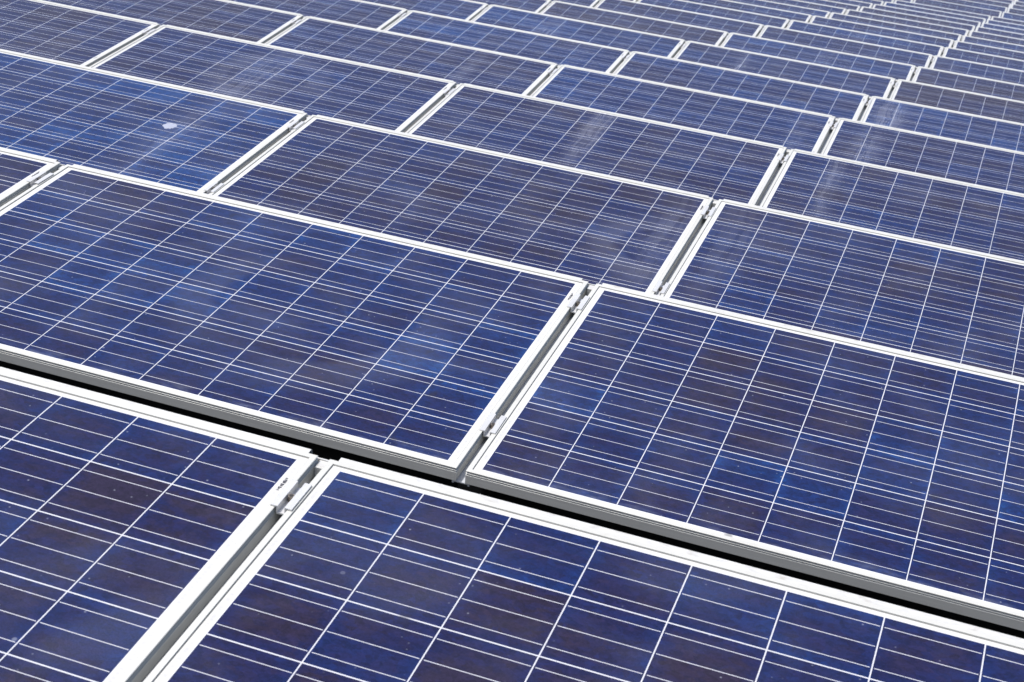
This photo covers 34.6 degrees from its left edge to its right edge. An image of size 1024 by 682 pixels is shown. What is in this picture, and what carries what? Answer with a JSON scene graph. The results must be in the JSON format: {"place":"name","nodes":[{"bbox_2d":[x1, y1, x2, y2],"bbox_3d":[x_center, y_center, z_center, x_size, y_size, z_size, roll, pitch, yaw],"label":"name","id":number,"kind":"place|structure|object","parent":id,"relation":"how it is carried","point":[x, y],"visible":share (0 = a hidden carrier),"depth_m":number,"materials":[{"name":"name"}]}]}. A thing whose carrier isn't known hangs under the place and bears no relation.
{"place":"outdoors","nodes":[
{"label":"outdoors","id":0,"kind":"place"},
{"bbox_2d":[0,361,1023,638],"bbox_3d":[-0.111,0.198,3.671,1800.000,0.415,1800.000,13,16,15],"label":"ground","id":1,"kind":"structure","parent":0,"point":[320,451],"depth_m":3.86,"materials":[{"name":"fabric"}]},
{"bbox_2d":[0,147,60,206],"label":"solar panel","id":2,"kind":"object","parent":1,"relation":"on","point":[18,169],"visible":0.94,"depth_m":4.90,"materials":[{"name":"blue glass"}]},
{"bbox_2d":[142,457,328,681],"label":"mounting rail","id":3,"kind":"object","parent":1,"relation":"on","point":[320,464],"visible":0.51,"depth_m":2.75,"materials":[{"name":"metal"}]},
{"bbox_2d":[0,367,317,681],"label":"solar panel","id":4,"kind":"object","parent":3,"relation":"on","point":[132,534],"visible":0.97,"depth_m":2.71,"materials":[{"name":"blue glass"}]},
{"bbox_2d":[270,479,311,514],"bbox_3d":[-0.376,0.281,2.806,0.039,0.047,0.080,13,31,15],"label":"panel clamp","id":5,"kind":"object","parent":3,"relation":"attached to","point":[290,495],"visible":0.94,"depth_m":2.79,"materials":[{"name":"metal"}]},
{"bbox_2d":[143,458,1023,681],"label":"solar panel","id":6,"kind":"object","parent":3,"relation":"on","point":[347,570],"visible":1,"depth_m":2.59,"materials":[{"name":"blue glass"}]},
{"bbox_2d":[452,283,594,494],"bbox_3d":[0.038,0.229,4.192,0.128,0.356,1.030,13,31,15],"label":"mounting rail","id":7,"kind":"object","parent":1,"relation":"on","point":[461,484],"visible":0.16,"depth_m":3.86,"materials":[{"name":"metal"}]},
{"bbox_2d":[0,164,587,480],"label":"solar panel","id":8,"kind":"object","parent":7,"relation":"on","point":[411,354],"visible":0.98,"depth_m":4.25,"materials":[{"name":"blue glass"}]},
{"bbox_2d":[479,413,506,437],"bbox_3d":[-0.046,0.212,3.874,0.040,0.047,0.080,13,31,15],"label":"panel clamp","id":9,"kind":"object","parent":7,"relation":"attached to","point":[492,424],"visible":0.94,"depth_m":3.86,"materials":[{"name":"silver metal"}]},
{"bbox_2d":[567,293,589,313],"bbox_3d":[0.177,-0.086,4.425,0.040,0.047,0.080,13,31,15],"label":"panel clamp","id":10,"kind":"object","parent":7,"relation":"attached to","point":[576,304],"visible":0.9,"depth_m":4.41,"materials":[{"name":"silver metal"}]},
{"bbox_2d":[465,283,1023,630],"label":"solar panel","id":11,"kind":"object","parent":7,"relation":"on","point":[896,473],"visible":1,"depth_m":3.85,"materials":[{"name":"blue glass"}]},
{"bbox_2d":[664,199,717,284],"bbox_3d":[0.584,-0.148,5.826,0.090,0.356,1.004,13,31,15],"label":"mounting rail","id":12,"kind":"object","parent":1,"relation":"on","point":[714,202],"visible":0.21,"depth_m":5.86,"materials":[{"name":"metal"}]},
{"bbox_2d":[652,281,669,295],"bbox_3d":[0.496,-0.160,5.499,0.039,0.047,0.080,13,31,15],"label":"panel clamp","id":13,"kind":"object","parent":12,"relation":"attached to","point":[659,289],"visible":0.91,"depth_m":5.49,"materials":[{"name":"silver metal"}]},
{"bbox_2d":[701,206,715,219],"bbox_3d":[0.719,-0.458,6.048,0.040,0.047,0.080,13,31,15],"label":"panel clamp","id":14,"kind":"object","parent":12,"relation":"attached to","point":[706,212],"visible":0.91,"depth_m":6.03,"materials":[{"name":"silver metal"}]},
{"bbox_2d":[660,199,1023,377],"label":"solar panel","id":15,"kind":"object","parent":12,"relation":"on","point":[935,300],"visible":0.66,"depth_m":5.61,"materials":[{"name":"blue glass"}]},
{"bbox_2d":[757,149,789,205],"bbox_3d":[1.125,-0.524,7.431,0.090,0.356,1.004,13,31,15],"label":"mounting rail","id":16,"kind":"object","parent":1,"relation":"on","point":[772,180],"visible":0.22,"depth_m":7.49,"materials":[{"name":"metal"}]},
{"bbox_2d":[778,153,788,164],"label":"panel clamp","id":17,"kind":"object","parent":16,"relation":"attached to","point":[782,158],"visible":0.97,"depth_m":7.63,"materials":[{"name":"silver metal"}]},
{"bbox_2d":[760,149,1023,260],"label":"solar panel","id":18,"kind":"object","parent":16,"relation":"on","point":[964,215],"visible":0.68,"depth_m":7.30,"materials":[{"name":"blue glass"}]},
{"bbox_2d":[819,118,838,153],"bbox_3d":[1.674,-0.891,9.055,0.090,0.356,1.004,13,31,15],"label":"mounting rail","id":19,"kind":"object","parent":1,"relation":"on","point":[827,138],"visible":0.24,"depth_m":9.18,"materials":[{"name":"metal"}]},
{"bbox_2d":[829,121,837,130],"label":"panel clamp","id":20,"kind":"object","parent":19,"relation":"attached to","point":[832,126],"visible":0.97,"depth_m":9.26,"materials":[{"name":"silver metal"}]},
{"bbox_2d":[821,118,1023,193],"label":"solar panel","id":21,"kind":"object","parent":19,"relation":"on","point":[942,157],"visible":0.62,"depth_m":8.99,"materials":[{"name":"blue glass"}]},
{"bbox_2d":[799,0,859,10],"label":"solar panel","id":22,"kind":"object","parent":1,"relation":"on","point":[840,5],"visible":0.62,"depth_m":24.27,"materials":[{"name":"blue glass"}]},
{"bbox_2d":[828,0,872,10],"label":"solar panel","id":23,"kind":"object","parent":1,"relation":"on","point":[859,3],"visible":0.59,"depth_m":25.79,"materials":[{"name":"blue glass"}]},
{"bbox_2d":[858,96,870,120],"bbox_3d":[2.218,-1.257,10.686,0.090,0.356,1.004,13,31,15],"label":"mounting rail","id":24,"kind":"object","parent":1,"relation":"on","point":[865,107],"visible":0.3,"depth_m":10.86,"materials":[{"name":"metal"}]},
{"bbox_2d":[612,51,868,120],"bbox_3d":[1.476,-1.593,10.930,1.649,0.340,1.210,13,16,15],"label":"solar panel","id":25,"kind":"object","parent":24,"relation":"on","point":[839,103],"visible":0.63,"depth_m":11.02,"materials":[{"name":"blue glass"}]},
{"bbox_2d":[864,99,870,106],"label":"panel clamp","id":26,"kind":"object","parent":24,"relation":"attached to","point":[866,102],"visible":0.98,"depth_m":10.89,"materials":[{"name":"silver metal"}]},
{"bbox_2d":[861,96,1023,151],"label":"solar panel","id":27,"kind":"object","parent":24,"relation":"on","point":[963,126],"visible":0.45,"depth_m":10.66,"materials":[{"name":"blue glass"}]},
{"bbox_2d":[856,0,883,6],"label":"solar panel","id":28,"kind":"object","parent":1,"relation":"on","point":[873,2],"visible":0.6,"depth_m":27.31,"materials":[{"name":"blue glass"}]},
{"bbox_2d":[888,79,897,98],"bbox_3d":[2.777,-1.630,12.321,0.090,0.356,1.004,13,31,15],"label":"mounting rail","id":29,"kind":"object","parent":1,"relation":"on","point":[890,94],"visible":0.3,"depth_m":12.49,"materials":[{"name":"metal"}]},
{"bbox_2d":[674,41,894,97],"bbox_3d":[2.015,-1.843,12.600,1.649,0.387,1.150,13,31,15],"label":"solar panel","id":30,"kind":"object","parent":29,"relation":"on","point":[869,84],"visible":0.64,"depth_m":12.67,"materials":[{"name":"blue glass"}]},
{"bbox_2d":[890,79,1023,123],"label":"solar panel","id":31,"kind":"object","parent":29,"relation":"on","point":[960,100],"visible":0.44,"depth_m":12.32,"materials":[{"name":"blue glass"}]},
{"bbox_2d":[845,9,968,35],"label":"solar panel","id":32,"kind":"object","parent":1,"relation":"on","point":[960,31],"visible":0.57,"depth_m":22.40,"materials":[{"name":"blue glass"}]},
{"bbox_2d":[860,6,974,30],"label":"solar panel","id":33,"kind":"object","parent":1,"relation":"on","point":[918,18],"visible":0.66,"depth_m":23.95,"materials":[{"name":"blue glass"}]},
{"bbox_2d":[872,4,980,30],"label":"solar panel","id":34,"kind":"object","parent":1,"relation":"on","point":[930,15],"visible":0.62,"depth_m":25.51,"materials":[{"name":"blue glass"}]},
{"bbox_2d":[884,2,985,26],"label":"solar panel","id":35,"kind":"object","parent":1,"relation":"on","point":[943,13],"visible":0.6,"depth_m":27.06,"materials":[{"name":"blue glass"}]},
{"bbox_2d":[894,0,990,22],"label":"solar panel","id":36,"kind":"object","parent":1,"relation":"on","point":[986,17],"visible":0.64,"depth_m":28.61,"materials":[{"name":"blue glass"}]},
{"bbox_2d":[913,0,1001,19],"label":"solar panel","id":37,"kind":"object","parent":1,"relation":"on","point":[971,9],"visible":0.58,"depth_m":31.63,"materials":[{"name":"blue glass"}]},
{"bbox_2d":[937,0,1006,16],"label":"solar panel","id":38,"kind":"object","parent":1,"relation":"on","point":[983,5],"visible":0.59,"depth_m":33.14,"materials":[{"name":"blue glass"}]},
{"bbox_2d":[967,0,1010,11],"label":"solar panel","id":39,"kind":"object","parent":1,"relation":"on","point":[1003,4],"visible":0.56,"depth_m":34.65,"materials":[{"name":"blue glass"}]},
{"bbox_2d":[975,26,1023,38],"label":"solar panel","id":40,"kind":"object","parent":1,"relation":"on","point":[999,32],"visible":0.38,"depth_m":23.65,"materials":[{"name":"blue glass"}]},
{"bbox_2d":[981,23,1023,33],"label":"solar panel","id":41,"kind":"object","parent":1,"relation":"on","point":[1003,28],"visible":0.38,"depth_m":25.21,"materials":[{"name":"blue glass"}]},
{"bbox_2d":[992,0,1013,7],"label":"solar panel","id":42,"kind":"object","parent":1,"relation":"on","point":[1009,1],"visible":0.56,"depth_m":36.14,"materials":[{"name":"blue glass"}]},
{"bbox_2d":[986,19,1023,28],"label":"solar panel","id":43,"kind":"object","parent":1,"relation":"on","point":[1006,24],"visible":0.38,"depth_m":26.77,"materials":[{"name":"blue glass"}]},
{"bbox_2d":[991,16,1023,24],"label":"solar panel","id":44,"kind":"object","parent":1,"relation":"on","point":[1008,20],"visible":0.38,"depth_m":28.32,"materials":[{"name":"blue glass"}]},
{"bbox_2d":[1001,12,1023,20],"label":"solar panel","id":45,"kind":"object","parent":1,"relation":"on","point":[1013,16],"visible":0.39,"depth_m":31.37,"materials":[{"name":"blue glass"}]},
{"bbox_2d":[1007,8,1023,14],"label":"solar panel","id":46,"kind":"object","parent":1,"relation":"on","point":[1015,11],"visible":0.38,"depth_m":32.95,"materials":[{"name":"blue glass"}]},
{"bbox_2d":[1011,4,1023,9],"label":"solar panel","id":47,"kind":"object","parent":1,"relation":"on","point":[1020,7],"visible":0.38,"depth_m":34.52,"materials":[{"name":"blue glass"}]},
{"bbox_2d":[1014,1,1023,5],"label":"solar panel","id":48,"kind":"object","parent":1,"relation":"on","point":[1018,3],"visible":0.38,"depth_m":36.10,"materials":[{"name":"blue glass"}]},
{"bbox_3d":[-2.015,-1.274,8.298,0.090,0.356,1.004,13,31,15],"label":"mounting rail","id":49,"kind":"object","parent":1,"relation":"on","visible":0},
{"bbox_2d":[0,0,158,66],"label":"solar panel","id":50,"kind":"object","parent":49,"relation":"on","point":[65,33],"visible":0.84,"depth_m":8.45,"materials":[{"name":"blue glass"}]},
{"bbox_2d":[141,28,155,35],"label":"panel clamp","id":51,"kind":"object","parent":49,"relation":"attached to","point":[148,31],"visible":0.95,"depth_m":8.51,"materials":[{"name":"silver metal"}]},
{"bbox_2d":[90,25,455,132],"bbox_3d":[-1.207,-1.113,8.142,1.649,0.387,1.150,13,31,15],"label":"solar panel","id":52,"kind":"object","parent":49,"relation":"on","point":[310,84],"visible":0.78,"depth_m":8.09,"materials":[{"name":"blue glass"}]},
{"bbox_3d":[-0.445,-0.899,7.864,0.090,0.356,1.004,13,31,15],"label":"mounting rail","id":53,"kind":"object","parent":1,"relation":"on","visible":0},
{"bbox_2d":[442,87,454,95],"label":"panel clamp","id":54,"kind":"object","parent":53,"relation":"attached to","point":[447,91],"visible":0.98,"depth_m":8.07,"materials":[{"name":"silver metal"}]},
{"bbox_2d":[405,83,786,205],"bbox_3d":[0.383,-0.860,7.675,1.649,0.340,1.210,13,16,15],"label":"solar panel","id":55,"kind":"object","parent":53,"relation":"on","point":[715,166],"visible":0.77,"depth_m":7.66,"materials":[{"name":"blue glass"}]},
{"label":"mounting rail","id":56,"kind":"object","parent":1,"relation":"on","visible":0},
{"bbox_2d":[44,0,302,43],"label":"solar panel","id":57,"kind":"object","parent":56,"relation":"on","point":[248,22],"visible":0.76,"depth_m":10.12,"materials":[{"name":"blue glass"}]},
{"bbox_2d":[290,19,300,24],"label":"panel clamp","id":58,"kind":"object","parent":56,"relation":"attached to","point":[295,21],"visible":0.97,"depth_m":10.13,"materials":[{"name":"silver metal"}]},
{"bbox_2d":[265,16,556,95],"bbox_3d":[-0.639,-1.599,9.733,1.649,0.340,1.210,13,16,15],"label":"solar panel","id":59,"kind":"object","parent":56,"relation":"on","point":[458,64],"visible":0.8,"depth_m":9.78,"materials":[{"name":"blue glass"}]},
{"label":"mounting rail","id":60,"kind":"object","parent":1,"relation":"on","visible":0},
{"bbox_2d":[548,68,557,74],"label":"panel clamp","id":61,"kind":"object","parent":60,"relation":"attached to","point":[551,71],"visible":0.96,"depth_m":9.69,"materials":[{"name":"silver metal"}]},
{"bbox_2d":[530,64,834,152],"bbox_3d":[0.932,-1.226,9.299,1.649,0.340,1.210,13,16,15],"label":"solar panel","id":62,"kind":"object","parent":60,"relation":"on","point":[793,128],"visible":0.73,"depth_m":9.35,"materials":[{"name":"blue glass"}]},
{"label":"mounting rail","id":63,"kind":"object","parent":1,"relation":"on","visible":0},
{"bbox_2d":[229,0,406,29],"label":"solar panel","id":64,"kind":"object","parent":63,"relation":"on","point":[369,14],"visible":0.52,"depth_m":11.76,"materials":[{"name":"blue glass"}]},
{"bbox_2d":[384,10,628,72],"bbox_3d":[-0.114,-1.845,11.398,1.649,0.387,1.150,13,31,15],"label":"solar panel","id":65,"kind":"object","parent":63,"relation":"on","point":[559,50],"visible":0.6,"depth_m":11.45,"materials":[{"name":"blue glass"}]},
{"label":"mounting rail","id":66,"kind":"object","parent":1,"relation":"on","visible":0},
{"bbox_2d":[362,0,487,20],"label":"solar panel","id":67,"kind":"object","parent":66,"relation":"on","point":[469,10],"visible":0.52,"depth_m":13.37,"materials":[{"name":"blue glass"}]},
{"bbox_2d":[471,4,684,57],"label":"solar panel","id":68,"kind":"object","parent":66,"relation":"on","point":[629,40],"visible":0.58,"depth_m":13.10,"materials":[{"name":"blue glass"}]},
{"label":"mounting rail","id":69,"kind":"object","parent":1,"relation":"on","visible":0},
{"bbox_2d":[471,0,550,12],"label":"solar panel","id":70,"kind":"object","parent":69,"relation":"on","point":[538,6],"visible":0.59,"depth_m":14.99,"materials":[{"name":"blue glass"}]},
{"bbox_2d":[540,1,727,45],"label":"solar panel","id":71,"kind":"object","parent":69,"relation":"on","point":[686,32],"visible":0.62,"depth_m":14.77,"materials":[{"name":"blue glass"}]},
{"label":"mounting rail","id":72,"kind":"object","parent":1,"relation":"on","visible":0},
{"bbox_2d":[721,33,915,80],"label":"solar panel","id":73,"kind":"object","parent":72,"relation":"on","point":[859,63],"visible":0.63,"depth_m":14.34,"materials":[{"name":"blue glass"}]},
{"bbox_2d":[912,66,1023,101],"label":"solar panel","id":74,"kind":"object","parent":72,"relation":"on","point":[974,84],"visible":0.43,"depth_m":14.00,"materials":[{"name":"blue glass"}]},
{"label":"mounting rail","id":75,"kind":"object","parent":1,"relation":"on","visible":0},
{"bbox_2d":[551,0,598,6],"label":"solar panel","id":76,"kind":"object","parent":75,"relation":"on","point":[591,3],"depth_m":16.58,"materials":[{"name":"blue glass"}]},
{"bbox_2d":[594,0,762,36],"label":"solar panel","id":77,"kind":"object","parent":75,"relation":"on","point":[728,25],"visible":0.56,"depth_m":16.41,"materials":[{"name":"blue glass"}]},
{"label":"mounting rail","id":78,"kind":"object","parent":1,"relation":"on","visible":0},
{"bbox_2d":[758,25,931,67],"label":"solar panel","id":79,"kind":"object","parent":78,"relation":"on","point":[916,59],"visible":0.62,"depth_m":15.98,"materials":[{"name":"blue glass"}]},
{"bbox_2d":[930,55,1023,84],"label":"solar panel","id":80,"kind":"object","parent":78,"relation":"on","point":[999,73],"visible":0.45,"depth_m":15.65,"materials":[{"name":"blue glass"}]},
{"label":"mounting rail","id":81,"kind":"object","parent":1,"relation":"on","visible":0},
{"bbox_2d":[786,20,943,55],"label":"solar panel","id":82,"kind":"object","parent":81,"relation":"on","point":[904,44],"visible":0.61,"depth_m":17.63,"materials":[{"name":"blue glass"}]},
{"bbox_2d":[943,47,1023,70],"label":"solar panel","id":83,"kind":"object","parent":81,"relation":"on","point":[984,58],"visible":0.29,"depth_m":17.31,"materials":[{"name":"blue glass"}]},
{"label":"mounting rail","id":84,"kind":"object","parent":1,"relation":"on","visible":0},
{"bbox_2d":[684,0,811,21],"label":"solar panel","id":85,"kind":"object","parent":84,"relation":"on","point":[791,15],"visible":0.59,"depth_m":19.63,"materials":[{"name":"blue glass"}]},
{"bbox_2d":[809,15,953,46],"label":"solar panel","id":86,"kind":"object","parent":84,"relation":"on","point":[894,33],"visible":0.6,"depth_m":19.24,"materials":[{"name":"blue glass"}]},
{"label":"mounting rail","id":87,"kind":"object","parent":1,"relation":"on","visible":0},
{"bbox_2d":[953,41,1023,59],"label":"solar panel","id":88,"kind":"object","parent":87,"relation":"on","point":[991,50],"visible":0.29,"depth_m":18.92,"materials":[{"name":"blue glass"}]},
{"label":"mounting rail","id":89,"kind":"object","parent":1,"relation":"on","visible":0},
{"bbox_2d":[729,0,829,17],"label":"solar panel","id":90,"kind":"object","parent":89,"relation":"on","point":[793,8],"visible":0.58,"depth_m":21.20,"materials":[{"name":"blue glass"}]},
{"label":"mounting rail","id":91,"kind":"object","parent":1,"relation":"on","visible":0},
{"bbox_2d":[829,12,961,40],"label":"solar panel","id":92,"kind":"object","parent":91,"relation":"on","point":[901,27],"visible":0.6,"depth_m":20.83,"materials":[{"name":"blue glass"}]},
{"bbox_2d":[962,35,1023,51],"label":"solar panel","id":93,"kind":"object","parent":91,"relation":"on","point":[994,43],"visible":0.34,"depth_m":20.52,"materials":[{"name":"blue glass"}]},
{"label":"mounting rail","id":94,"kind":"object","parent":1,"relation":"on","visible":0},
{"bbox_2d":[766,0,845,13],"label":"solar panel","id":95,"kind":"object","parent":94,"relation":"on","point":[830,9],"visible":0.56,"depth_m":22.74,"materials":[{"name":"blue glass"}]},
{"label":"mounting rail","id":96,"kind":"object","parent":1,"relation":"on","visible":0},
{"bbox_2d":[969,30,1023,44],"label":"solar panel","id":97,"kind":"object","parent":96,"relation":"on","point":[995,37],"visible":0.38,"depth_m":22.08,"materials":[{"name":"blue glass"}]},
{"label":"mounting rail","id":98,"kind":"object","parent":1,"relation":"on","visible":0},
{"bbox_2d":[0,49,306,193],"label":"solar panel","id":99,"kind":"object","parent":98,"relation":"on","point":[66,113],"visible":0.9,"depth_m":6.39,"materials":[{"name":"blue glass"}]},
{"bbox_2d":[204,182,223,193],"bbox_3d":[-1.074,-0.535,5.933,0.039,0.047,0.080,13,31,15],"label":"panel clamp","id":100,"kind":"object","parent":98,"relation":"attached to","point":[213,187],"visible":0.89,"depth_m":5.92,"materials":[{"name":"silver metal"}]},
{"bbox_2d":[287,120,304,130],"bbox_3d":[-0.852,-0.832,6.480,0.040,0.047,0.080,13,31,15],"label":"panel clamp","id":101,"kind":"object","parent":98,"relation":"attached to","point":[295,124],"visible":0.92,"depth_m":6.47,"materials":[{"name":"silver metal"}]},
{"bbox_2d":[210,115,712,293],"bbox_3d":[-0.159,-0.482,6.071,1.649,0.340,1.210,13,16,15],"label":"solar panel","id":102,"kind":"object","parent":98,"relation":"on","point":[591,227],"visible":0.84,"depth_m":5.98,"materials":[{"name":"blue glass"}]},
{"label":"mounting rail","id":103,"kind":"object","parent":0,"visible":0},
{"bbox_2d":[637,0,789,27],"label":"solar panel","id":104,"kind":"object","parent":103,"relation":"on","point":[763,19],"visible":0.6,"depth_m":18.04,"materials":[{"name":"blue glass"}]},
{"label":"mounting rail","id":105,"kind":"object","parent":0,"visible":0},
{"bbox_2d":[27,171,53,186],"bbox_3d":[-1.392,-0.463,4.862,0.040,0.047,0.080,14,31,16],"label":"panel clamp","id":106,"kind":"object","parent":105,"relation":"attached to","point":[40,177],"visible":0.88,"depth_m":4.85,"materials":[{"name":"silver metal"}]}
]}

